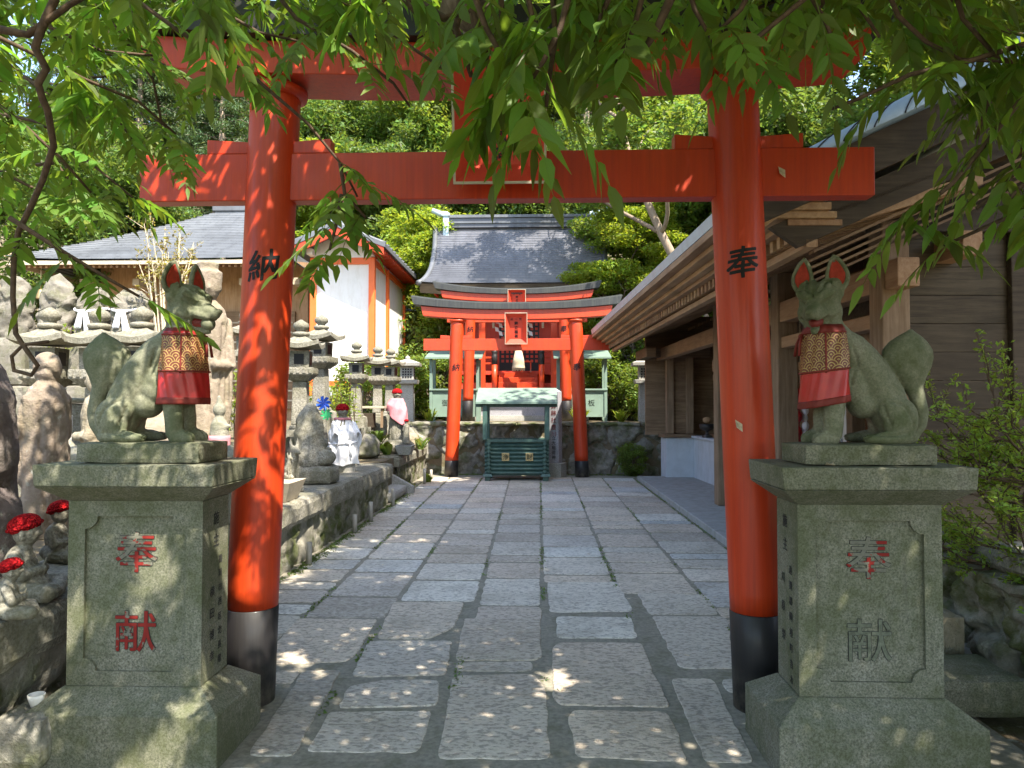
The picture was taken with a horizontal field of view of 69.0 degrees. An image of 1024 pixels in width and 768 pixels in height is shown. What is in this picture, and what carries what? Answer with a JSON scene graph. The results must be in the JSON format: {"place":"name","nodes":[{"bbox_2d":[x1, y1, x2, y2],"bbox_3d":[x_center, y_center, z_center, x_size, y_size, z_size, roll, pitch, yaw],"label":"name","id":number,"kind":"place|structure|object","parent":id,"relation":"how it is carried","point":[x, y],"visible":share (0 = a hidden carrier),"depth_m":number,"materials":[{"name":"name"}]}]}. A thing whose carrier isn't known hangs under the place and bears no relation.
{"place":"outdoors","nodes":[
{"label":"outdoors","id":0,"kind":"place"},
{"bbox_2d":[145,417,168,440],"bbox_3d":[-2.960,0.698,6.279,0.664,0.840,0.516,0,-2,2],"label":"field stone","id":1,"kind":"object","parent":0,"point":[157,424],"visible":0.04,"depth_m":6.16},
{"bbox_2d":[0,147,641,415],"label":"hillside","id":2,"kind":"structure","parent":0,"point":[3,266],"depth_m":41.51,"materials":[{"name":"soil"}]},
{"bbox_2d":[0,82,71,259],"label":"broadleaf tree","id":3,"kind":"object","parent":2,"relation":"on","point":[20,107],"visible":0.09,"depth_m":25.50,"materials":[{"name":"green plant"}]},
{"bbox_2d":[0,2,113,276],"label":"cedar tree","id":4,"kind":"object","parent":2,"relation":"on","point":[55,71],"visible":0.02,"depth_m":26.69,"materials":[{"name":"green plant"}]},
{"bbox_2d":[43,43,206,259],"bbox_3d":[-13.396,-5.992,26.982,6.253,16.676,6.211,1,-2,-32],"label":"cedar tree","id":5,"kind":"object","parent":2,"relation":"on","point":[140,89],"visible":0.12,"depth_m":26.78,"materials":[{"name":"green plant"}]},
{"bbox_2d":[114,64,248,258],"bbox_3d":[-11.997,-7.909,28.375,7.191,19.308,7.240,0,-2,15],"label":"cedar tree","id":6,"kind":"object","parent":2,"relation":"on","point":[173,119],"visible":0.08,"depth_m":27.09,"materials":[{"name":"green plant"}]},
{"bbox_2d":[147,95,300,259],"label":"evergreen tree","id":7,"kind":"object","parent":2,"relation":"on","point":[241,132],"visible":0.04,"depth_m":28.28,"materials":[{"name":"green plant"}]},
{"bbox_2d":[243,99,405,238],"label":"evergreen tree","id":8,"kind":"object","parent":2,"relation":"on","point":[329,117],"visible":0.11,"depth_m":30.00,"materials":[{"name":"green plant"}]},
{"bbox_2d":[295,118,453,326],"bbox_3d":[-4.807,-4.179,27.472,7.622,11.194,6.940,-1,-2,27],"label":"evergreen tree","id":9,"kind":"object","parent":2,"relation":"on","point":[405,131],"visible":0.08,"depth_m":26.16,"materials":[{"name":"green plant"}]},
{"bbox_2d":[369,101,451,205],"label":"broadleaf tree","id":10,"kind":"object","parent":2,"relation":"on","point":[435,119],"visible":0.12,"depth_m":28.00,"materials":[{"name":"green plant"}]},
{"bbox_2d":[406,151,574,260],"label":"evergreen tree","id":11,"kind":"object","parent":2,"relation":"on","point":[513,208],"visible":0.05,"depth_m":26.02,"materials":[{"name":"green plant"}]},
{"bbox_2d":[487,124,636,332],"bbox_3d":[2.520,-4.606,27.949,7.622,11.194,6.940,1,-2,-42],"label":"evergreen tree","id":12,"kind":"object","parent":2,"relation":"on","point":[567,210],"visible":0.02,"depth_m":26.16,"materials":[{"name":"green plant"}]},
{"bbox_2d":[518,0,648,146],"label":"broadleaf tree","id":13,"kind":"object","parent":2,"relation":"on","point":[581,119],"visible":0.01,"depth_m":29.83,"materials":[{"name":"green plant"}]},
{"bbox_2d":[548,102,628,255],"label":"cedar tree","id":14,"kind":"object","parent":2,"relation":"on","point":[587,115],"visible":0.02,"depth_m":29.56,"materials":[{"name":"green plant"}]},
{"bbox_2d":[780,41,918,112],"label":"broadleaf tree","id":15,"kind":"object","parent":2,"relation":"on","point":[874,70],"visible":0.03,"depth_m":22.46,"materials":[{"name":"green plant"}]},
{"bbox_2d":[866,3,1023,93],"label":"maple tree","id":16,"kind":"object","parent":2,"relation":"on","point":[887,48],"visible":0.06,"depth_m":15.61,"materials":[{"name":"green plant"}]},
{"bbox_2d":[2,0,890,119],"label":"sky","id":17,"kind":"structure","parent":0,"point":[20,55],"materials":[{"name":"white"}]},
{"bbox_2d":[233,477,751,767],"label":"path","id":18,"kind":"structure","parent":0,"point":[498,717],"depth_m":4.99,"materials":[{"name":"stone"}]},
{"bbox_2d":[279,473,729,715],"bbox_3d":[0.197,1.751,9.347,4.297,0.066,13.283,0,-2,2],"label":"moss","id":19,"kind":"object","parent":18,"relation":"on","point":[333,545],"visible":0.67,"depth_m":7.75,"materials":[{"name":"green plant"}]},
{"bbox_2d":[129,0,903,712],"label":"torii gate","id":20,"kind":"structure","parent":18,"relation":"on","point":[727,168],"depth_m":3.71,"materials":[{"name":"red paint"}]},
{"bbox_2d":[475,388,557,480],"bbox_3d":[0.110,1.005,15.182,1.600,1.849,1.400,0,-2,2],"label":"offering box","id":21,"kind":"object","parent":18,"relation":"on","point":[516,456],"visible":1,"depth_m":14.66,"materials":[{"name":"green paint"}]},
{"bbox_2d":[220,474,1023,767],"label":"path bed","id":22,"kind":"object","parent":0,"point":[667,670],"visible":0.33,"depth_m":3.87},
{"bbox_2d":[0,700,50,767],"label":"support stone","id":23,"kind":"object","parent":22,"relation":"on","point":[25,740],"visible":0.59,"depth_m":3.02,"materials":[{"name":"stone"}]},
{"bbox_2d":[25,457,260,767],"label":"stone pedestal","id":24,"kind":"object","parent":22,"relation":"on","point":[154,679],"visible":1,"depth_m":3.19,"materials":[{"name":"stone"}]},
{"bbox_2d":[76,260,227,462],"bbox_3d":[-1.593,-0.102,3.329,0.657,0.897,0.313,0,-2,2],"label":"fox statue","id":25,"kind":"object","parent":24,"relation":"on","point":[122,407],"visible":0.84,"depth_m":3.25,"materials":[{"name":"stone"}]},
{"bbox_2d":[155,327,213,403],"bbox_3d":[-1.442,-0.078,3.321,0.200,0.337,0.229,0,-2,2],"label":"cloth bib","id":26,"kind":"object","parent":25,"relation":"hanging from","point":[183,371],"visible":0.96,"depth_m":3.24,"materials":[{"name":"red fabric"}]},
{"bbox_2d":[0,463,392,715],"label":"retaining wall","id":27,"kind":"structure","parent":22,"relation":"on","point":[34,650],"depth_m":6.55,"materials":[{"name":"stone"}]},
{"bbox_2d":[0,557,39,620],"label":"seated statue","id":28,"kind":"object","parent":27,"relation":"on","point":[15,604],"visible":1,"depth_m":3.06,"materials":[{"name":"stone"}]},
{"bbox_2d":[0,513,67,602],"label":"seated statue","id":29,"kind":"object","parent":27,"relation":"on","point":[35,578],"visible":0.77,"depth_m":3.36,"materials":[{"name":"stone"}]},
{"bbox_2d":[39,500,68,564],"bbox_3d":[-2.537,0.830,4.220,0.244,0.347,0.283,0,-2,-8],"label":"seated statue","id":30,"kind":"object","parent":27,"relation":"on","point":[54,549],"visible":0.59,"depth_m":4.16,"materials":[{"name":"stone"}]},
{"bbox_2d":[208,396,230,444],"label":"statue","id":31,"kind":"object","parent":27,"relation":"on","point":[220,426],"visible":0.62,"depth_m":6.34,"materials":[{"name":"stone"}]},
{"bbox_2d":[283,478,305,502],"bbox_3d":[-2.169,0.986,6.902,0.377,0.180,0.477,0,-2,2],"label":"offering trough","id":32,"kind":"object","parent":27,"relation":"on","point":[292,488],"visible":0.47,"depth_m":6.84,"materials":[{"name":"stone"}]},
{"bbox_2d":[285,438,303,491],"bbox_3d":[-2.255,0.823,7.618,0.314,0.545,0.164,-1,-2,42],"label":"fox figurine","id":33,"kind":"object","parent":27,"relation":"on","point":[295,451],"visible":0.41,"depth_m":7.55,"materials":[{"name":"stone"}]},
{"bbox_2d":[294,403,338,484],"bbox_3d":[-2.227,0.666,8.405,0.503,0.914,0.422,0,-2,2],"label":"stone stele","id":34,"kind":"object","parent":27,"relation":"on","point":[317,458],"visible":0.87,"depth_m":8.27,"materials":[{"name":"stone"}]},
{"bbox_2d":[327,403,361,472],"bbox_3d":[-2.230,0.708,9.805,0.466,0.904,0.408,1,-2,-38],"label":"jizo statue","id":35,"kind":"object","parent":27,"relation":"on","point":[345,438],"visible":0.91,"depth_m":9.69,"materials":[{"name":"stone"}]},
{"bbox_2d":[373,447,426,483],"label":"stone wall","id":36,"kind":"structure","parent":22,"relation":"on","point":[410,467],"depth_m":14.03,"materials":[{"name":"stone"}]},
{"bbox_2d":[380,388,414,453],"bbox_3d":[-2.080,0.664,13.464,0.641,1.173,0.642,0,-2,-13],"label":"jizo statue","id":37,"kind":"object","parent":36,"relation":"on","point":[396,409],"visible":0.69,"depth_m":13.34,"materials":[{"name":"stone"}]},
{"bbox_2d":[411,294,621,477],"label":"torii gate","id":38,"kind":"structure","parent":22,"relation":"on","point":[516,317],"depth_m":15.51,"materials":[{"name":"red paint"}]},
{"bbox_2d":[549,389,566,477],"bbox_3d":[0.906,1.014,15.506,0.360,1.850,0.360,-1,-2,24],"label":"inscribed post","id":39,"kind":"object","parent":22,"relation":"on","point":[557,467],"visible":0.84,"depth_m":15.40,"materials":[{"name":"grey stone"}]},
{"bbox_2d":[745,459,990,767],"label":"stone pedestal","id":40,"kind":"object","parent":22,"relation":"on","point":[857,681],"visible":1,"depth_m":3.07,"materials":[{"name":"stone"}]},
{"bbox_2d":[781,254,936,465],"bbox_3d":[1.504,-0.105,3.204,0.602,0.898,0.315,0,-2,2],"label":"fox statue","id":41,"kind":"object","parent":40,"relation":"on","point":[890,377],"visible":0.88,"depth_m":3.13,"materials":[{"name":"stone"}]},
{"bbox_2d":[793,324,850,409],"bbox_3d":[1.322,-0.070,3.209,0.198,0.362,0.236,0,-2,2],"label":"cloth bib","id":42,"kind":"object","parent":41,"relation":"hanging from","point":[824,355],"visible":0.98,"depth_m":3.12,"materials":[{"name":"red fabric"}]},
{"bbox_2d":[944,654,1023,717],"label":"step block","id":43,"kind":"structure","parent":22,"relation":"on","point":[976,685],"depth_m":3.53,"materials":[{"name":"stone"}]},
{"bbox_2d":[637,476,971,653],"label":"pavement","id":44,"kind":"structure","parent":0,"point":[691,498],"depth_m":11.16,"materials":[{"name":"concrete"}]},
{"bbox_2d":[943,608,963,653],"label":"step block","id":45,"kind":"structure","parent":44,"relation":"on","point":[953,629],"depth_m":4.05,"materials":[{"name":"grey stone"}]},
{"bbox_2d":[976,717,1023,750],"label":"ground","id":46,"kind":"structure","parent":0,"point":[1011,730],"depth_m":3.54,"materials":[{"name":"soil"}]},
{"bbox_2d":[19,458,396,560],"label":"terrace","id":47,"kind":"structure","parent":46,"relation":"on","point":[38,545],"depth_m":11.88,"materials":[{"name":"stone"}]},
{"bbox_2d":[0,364,23,578],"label":"boulder","id":48,"kind":"object","parent":47,"relation":"on","point":[11,506],"visible":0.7,"depth_m":3.52,"materials":[{"name":"stone"}]},
{"bbox_2d":[5,307,76,495],"bbox_3d":[-4.481,0.168,7.202,0.520,1.830,0.520,0,-2,-1],"label":"stone lantern","id":49,"kind":"object","parent":47,"relation":"on","point":[50,330],"visible":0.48,"depth_m":7.11,"materials":[{"name":"stone"}]},
{"bbox_2d":[17,352,71,539],"bbox_3d":[-3.212,0.414,5.108,0.315,1.271,0.301,1,-2,-17],"label":"monk statue","id":50,"kind":"object","parent":47,"relation":"on","point":[44,419],"visible":0.61,"depth_m":5.00,"materials":[{"name":"grey stone"}]},
{"bbox_2d":[72,398,83,445],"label":"memorial slab","id":51,"kind":"structure","parent":47,"relation":"on","point":[76,414],"depth_m":7.69,"materials":[{"name":"stone"}]},
{"bbox_2d":[71,375,99,442],"bbox_3d":[-3.443,0.468,6.151,0.356,1.223,0.340,-1,-2,30],"label":"monk statue","id":52,"kind":"object","parent":47,"relation":"on","point":[85,434],"visible":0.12,"depth_m":6.02,"materials":[{"name":"stone"}]},
{"bbox_2d":[63,308,130,399],"bbox_3d":[-4.020,0.169,7.237,0.520,1.830,0.520,0,-2,8],"label":"stone lantern","id":53,"kind":"object","parent":47,"relation":"on","point":[96,327],"visible":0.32,"depth_m":7.14,"materials":[{"name":"stone"}]},
{"bbox_2d":[101,306,159,355],"bbox_3d":[-3.543,0.166,7.121,0.520,1.830,0.520,0,-2,-4],"label":"stone lantern","id":54,"kind":"object","parent":47,"relation":"on","point":[140,331],"visible":0.21,"depth_m":7.02,"materials":[{"name":"stone"}]},
{"bbox_2d":[195,261,235,435],"bbox_3d":[-3.316,-0.101,8.092,0.485,2.471,0.494,-1,-2,18],"label":"robed statue","id":55,"kind":"object","parent":47,"relation":"on","point":[222,364],"visible":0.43,"depth_m":8.06,"materials":[{"name":"brown stone"}]},
{"bbox_2d":[228,423,387,458],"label":"terrace","id":56,"kind":"structure","parent":47,"relation":"on","point":[231,433],"depth_m":11.72,"materials":[{"name":"stone"}]},
{"bbox_2d":[0,276,36,413],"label":"standing stone","id":57,"kind":"object","parent":56,"relation":"on","point":[26,323],"visible":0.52,"depth_m":8.59,"materials":[{"name":"stone"}]},
{"bbox_2d":[23,273,77,394],"bbox_3d":[-5.324,-0.327,8.695,0.530,1.957,0.462,0,-2,2],"label":"standing stone","id":58,"kind":"object","parent":56,"relation":"on","point":[56,293],"visible":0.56,"depth_m":8.62,"materials":[{"name":"stone"}]},
{"bbox_2d":[65,287,110,403],"bbox_3d":[-4.900,-0.247,8.680,0.536,1.796,0.455,0,-2,2],"label":"standing stone","id":59,"kind":"object","parent":56,"relation":"on","point":[76,391],"visible":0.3,"depth_m":8.52,"materials":[{"name":"stone"}]},
{"bbox_2d":[73,308,109,329],"bbox_3d":[-4.900,-0.732,8.688,0.391,0.314,0.382,0,-2,2],"label":"cloth band","id":60,"kind":"object","parent":59,"relation":"attached to","point":[78,322],"visible":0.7,"depth_m":8.51,"materials":[{"name":"white fabric"}]},
{"bbox_2d":[109,288,149,346],"bbox_3d":[-4.456,-0.234,8.666,0.531,1.775,0.459,0,-2,2],"label":"standing stone","id":61,"kind":"object","parent":56,"relation":"on","point":[127,301],"visible":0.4,"depth_m":8.58,"materials":[{"name":"stone"}]},
{"bbox_2d":[110,308,135,330],"bbox_3d":[-4.456,-0.732,8.673,0.411,0.314,0.382,0,-2,2],"label":"cloth band","id":62,"kind":"object","parent":61,"relation":"attached to","point":[124,322],"visible":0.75,"depth_m":8.49,"materials":[{"name":"white fabric"}]},
{"bbox_2d":[126,212,201,330],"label":"sapling","id":63,"kind":"object","parent":56,"relation":"on","point":[158,276],"visible":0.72,"depth_m":8.31,"materials":[{"name":"plant"}]},
{"bbox_2d":[286,320,324,437],"bbox_3d":[-2.667,0.100,9.396,0.520,1.830,0.520,0,-2,-5],"label":"stone lantern","id":64,"kind":"object","parent":56,"relation":"on","point":[303,372],"visible":0.69,"depth_m":9.29,"materials":[{"name":"stone"}]},
{"bbox_2d":[308,315,345,432],"bbox_3d":[-2.743,-0.083,10.704,0.520,1.830,0.520,0,-2,11],"label":"stone lantern","id":65,"kind":"object","parent":56,"relation":"on","point":[324,361],"visible":0.69,"depth_m":10.61,"materials":[{"name":"stone"}]},
{"bbox_2d":[309,373,361,423],"bbox_3d":[-2.745,0.290,11.500,1.042,0.911,0.941,-1,-2,26],"label":"leafy weed","id":66,"kind":"object","parent":56,"relation":"on","point":[340,400],"visible":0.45,"depth_m":11.40,"materials":[{"name":"green plant"}]},
{"bbox_2d":[340,341,372,427],"bbox_3d":[-2.673,0.118,12.799,0.484,1.701,0.484,0,-2,-3],"label":"stone lantern","id":67,"kind":"object","parent":56,"relation":"on","point":[357,375],"visible":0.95,"depth_m":12.69,"materials":[{"name":"stone"}]},
{"bbox_2d":[364,346,390,435],"bbox_3d":[-2.489,0.146,13.793,0.484,1.701,0.484,0,-2,-10],"label":"stone lantern","id":68,"kind":"object","parent":56,"relation":"on","point":[377,379],"visible":0.86,"depth_m":13.69,"materials":[{"name":"stone"}]},
{"bbox_2d":[378,348,405,423],"bbox_3d":[-2.449,0.148,14.992,0.494,1.738,0.494,0,-2,8],"label":"stone lantern","id":69,"kind":"object","parent":56,"relation":"on","point":[393,379],"visible":0.6,"depth_m":14.90,"materials":[{"name":"stone"}]},
{"bbox_2d":[230,424,388,458],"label":"tier wall","id":70,"kind":"structure","parent":47,"relation":"on","point":[364,430],"depth_m":10.33,"materials":[{"name":"stone"}]},
{"bbox_2d":[359,433,380,457],"bbox_3d":[-2.537,1.031,12.618,0.607,0.413,0.601,0,-2,2],"label":"field stone","id":71,"kind":"object","parent":47,"relation":"on","point":[369,447],"visible":0.56,"depth_m":12.39,"materials":[{"name":"stone"}]},
{"bbox_2d":[387,474,413,502],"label":"stone steps","id":72,"kind":"structure","parent":47,"relation":"on","point":[401,487],"depth_m":12.42,"materials":[{"name":"grey stone"}]},
{"bbox_2d":[440,0,493,34],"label":"pergola","id":73,"kind":"object","parent":46,"relation":"on","point":[447,6],"visible":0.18,"depth_m":1.89,"materials":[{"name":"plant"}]},
{"bbox_2d":[0,0,1023,376],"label":"wisteria vine","id":74,"kind":"object","parent":73,"relation":"hanging from","point":[592,66],"visible":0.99,"depth_m":1.67,"materials":[{"name":"green plant"}]},
{"bbox_2d":[230,416,713,474],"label":"terrace","id":75,"kind":"structure","parent":46,"relation":"on","point":[569,451],"depth_m":16.23,"materials":[{"name":"stone"}]},
{"bbox_2d":[0,113,201,324],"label":"evergreen tree","id":76,"kind":"object","parent":75,"relation":"on","point":[65,234],"visible":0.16,"depth_m":21.67,"materials":[{"name":"green plant"}]},
{"bbox_2d":[5,206,309,419],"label":"temple hall","id":77,"kind":"structure","parent":75,"relation":"on","point":[219,233],"depth_m":19.92,"materials":[{"name":"tile"}]},
{"bbox_2d":[226,312,239,401],"bbox_3d":[-7.637,-0.637,19.931,0.900,2.600,0.105,0,-2,2],"label":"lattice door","id":78,"kind":"structure","parent":77,"relation":"in","point":[233,316],"depth_m":19.91,"materials":[{"name":"brown wood"}]},
{"bbox_2d":[153,94,249,259],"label":"cedar tree","id":79,"kind":"object","parent":75,"relation":"on","point":[223,124],"visible":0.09,"depth_m":26.59,"materials":[{"name":"green plant"}]},
{"bbox_2d":[295,136,382,237],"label":"maple tree","id":80,"kind":"object","parent":75,"relation":"on","point":[301,219],"visible":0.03,"depth_m":25.46,"materials":[{"name":"green plant"}]},
{"bbox_2d":[294,220,417,413],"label":"white hall","id":81,"kind":"structure","parent":75,"relation":"on","point":[360,300],"depth_m":18.22,"materials":[{"name":"paint"}]},
{"bbox_2d":[331,356,395,416],"bbox_3d":[-3.460,0.142,17.540,1.599,1.718,1.692,0,-2,-15],"label":"shrub","id":82,"kind":"object","parent":75,"relation":"on","point":[365,384],"visible":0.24,"depth_m":17.28,"materials":[{"name":"green plant"}]},
{"bbox_2d":[395,356,421,421],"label":"stone lantern","id":83,"kind":"object","parent":75,"relation":"on","point":[407,376],"visible":0.69,"depth_m":16.85,"materials":[{"name":"grey stone"}]},
{"bbox_2d":[382,353,437,418],"bbox_3d":[-2.854,0.105,19.172,1.881,1.909,1.776,0,-2,2],"label":"shrub","id":84,"kind":"object","parent":75,"relation":"on","point":[419,373],"visible":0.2,"depth_m":19.19,"materials":[{"name":"green plant"}]},
{"bbox_2d":[398,310,450,417],"bbox_3d":[-2.229,-0.638,22.523,3.761,3.818,3.552,-1,-2,39],"label":"shrub","id":85,"kind":"object","parent":75,"relation":"on","point":[413,330],"visible":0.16,"depth_m":21.66,"materials":[{"name":"green plant"}]},
{"bbox_2d":[391,334,462,419],"bbox_3d":[-2.276,-0.107,20.548,2.309,2.482,2.445,-1,-2,35],"label":"shrub","id":86,"kind":"object","parent":75,"relation":"on","point":[442,366],"visible":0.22,"depth_m":20.11,"materials":[{"name":"green plant"}]},
{"bbox_2d":[376,204,480,331],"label":"maple tree","id":87,"kind":"object","parent":75,"relation":"on","point":[414,237],"visible":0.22,"depth_m":22.17,"materials":[{"name":"green plant"}]},
{"bbox_2d":[425,351,484,420],"bbox_3d":[-1.376,0.024,18.163,1.360,1.780,1.000,0,-2,2],"label":"counter booth","id":88,"kind":"object","parent":75,"relation":"on","point":[438,399],"visible":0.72,"depth_m":17.88,"materials":[{"name":"green metal"}]},
{"bbox_2d":[433,280,601,421],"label":"torii gate","id":89,"kind":"structure","parent":75,"relation":"on","point":[540,294],"depth_m":17.52,"materials":[{"name":"red paint"}]},
{"bbox_2d":[416,207,619,420],"bbox_3d":[0.212,-2.057,21.315,5.300,6.164,5.212,0,-2,2],"label":"shrine","id":90,"kind":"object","parent":75,"relation":"on","point":[516,250],"visible":0.62,"depth_m":20.60,"materials":[{"name":"grey"}]},
{"bbox_2d":[499,322,538,370],"bbox_3d":[0.202,-1.097,20.998,1.120,1.520,0.043,0,-2,2],"label":"door","id":91,"kind":"structure","parent":90,"relation":"in","point":[505,357],"depth_m":20.98,"materials":[{"name":"black paint"}]},
{"bbox_2d":[553,350,610,420],"bbox_3d":[1.682,0.021,18.060,1.360,1.780,1.000,0,-2,2],"label":"counter booth","id":92,"kind":"object","parent":75,"relation":"on","point":[596,401],"visible":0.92,"depth_m":17.75,"materials":[{"name":"green metal"}]},
{"bbox_2d":[571,348,637,419],"bbox_3d":[2.489,-0.011,19.512,2.043,2.196,2.163,1,-2,-23],"label":"shrub","id":93,"kind":"object","parent":75,"relation":"on","point":[593,378],"visible":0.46,"depth_m":18.98,"materials":[{"name":"green plant"}]},
{"bbox_2d":[551,202,688,419],"bbox_3d":[2.985,-1.866,19.851,4.020,5.778,3.909,1,-2,-34],"label":"maple tree","id":94,"kind":"object","parent":75,"relation":"on","point":[625,266],"visible":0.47,"depth_m":18.92,"materials":[{"name":"green plant"}]},
{"bbox_2d":[615,364,637,421],"bbox_3d":[3.295,0.199,18.051,1.598,1.623,1.510,0,-2,10],"label":"shrub","id":95,"kind":"object","parent":75,"relation":"on","point":[630,386],"visible":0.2,"depth_m":17.88,"materials":[{"name":"green plant"}]},
{"bbox_2d":[631,361,644,421],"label":"stone lantern","id":96,"kind":"object","parent":75,"relation":"on","point":[640,380],"visible":0.35,"depth_m":16.67,"materials":[{"name":"grey stone"}]},
{"bbox_2d":[565,94,711,418],"bbox_3d":[4.766,-4.074,22.191,5.562,10.498,5.501,-1,-2,18],"label":"broadleaf tree","id":97,"kind":"object","parent":75,"relation":"on","point":[582,230],"visible":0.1,"depth_m":20.74,"materials":[{"name":"green plant"}]},
{"bbox_2d":[547,95,765,316],"bbox_3d":[2.739,-4.202,18.257,5.876,10.760,5.148,-1,-2,33],"label":"leaning tree","id":98,"kind":"object","parent":75,"relation":"on","point":[648,128],"visible":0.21,"depth_m":18.04,"materials":[{"name":"green plant"}]},
{"bbox_2d":[656,84,874,304],"bbox_3d":[7.255,-3.861,20.475,6.896,10.128,6.279,0,-2,-10],"label":"evergreen tree","id":99,"kind":"object","parent":75,"relation":"on","point":[809,113],"visible":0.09,"depth_m":18.73,"materials":[{"name":"green plant"}]},
{"bbox_2d":[843,3,1023,128],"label":"broadleaf tree","id":100,"kind":"object","parent":75,"relation":"on","point":[898,96],"visible":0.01,"depth_m":17.95,"materials":[{"name":"green plant"}]},
{"bbox_2d":[408,421,660,475],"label":"back wall","id":101,"kind":"structure","parent":46,"relation":"on","point":[601,457],"depth_m":16.16,"materials":[{"name":"stone"}]},
{"bbox_2d":[613,441,647,475],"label":"shrub","id":102,"kind":"object","parent":46,"relation":"on","point":[625,454],"visible":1,"depth_m":15.59,"materials":[{"name":"green plant"}]},
{"bbox_2d":[591,36,1023,541],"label":"wooden hall","id":103,"kind":"structure","parent":46,"relation":"on","point":[947,308],"depth_m":5.90,"materials":[{"name":"brown wood"}]},
{"bbox_2d":[798,321,808,441],"bbox_3d":[3.349,-0.040,8.675,0.190,1.530,0.135,0,-2,2],"label":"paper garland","id":104,"kind":"object","parent":103,"relation":"hanging from","point":[803,417],"visible":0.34,"depth_m":8.62,"materials":[{"name":"white paper"}]},
{"bbox_2d":[942,531,1023,678],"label":"mossy wall","id":105,"kind":"structure","parent":46,"relation":"on","point":[984,604],"depth_m":4.12,"materials":[{"name":"stone"}]},
{"bbox_2d":[916,329,1023,613],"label":"azalea bush","id":106,"kind":"object","parent":105,"relation":"on","point":[976,448],"visible":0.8,"depth_m":4.11,"materials":[{"name":"green plant"}]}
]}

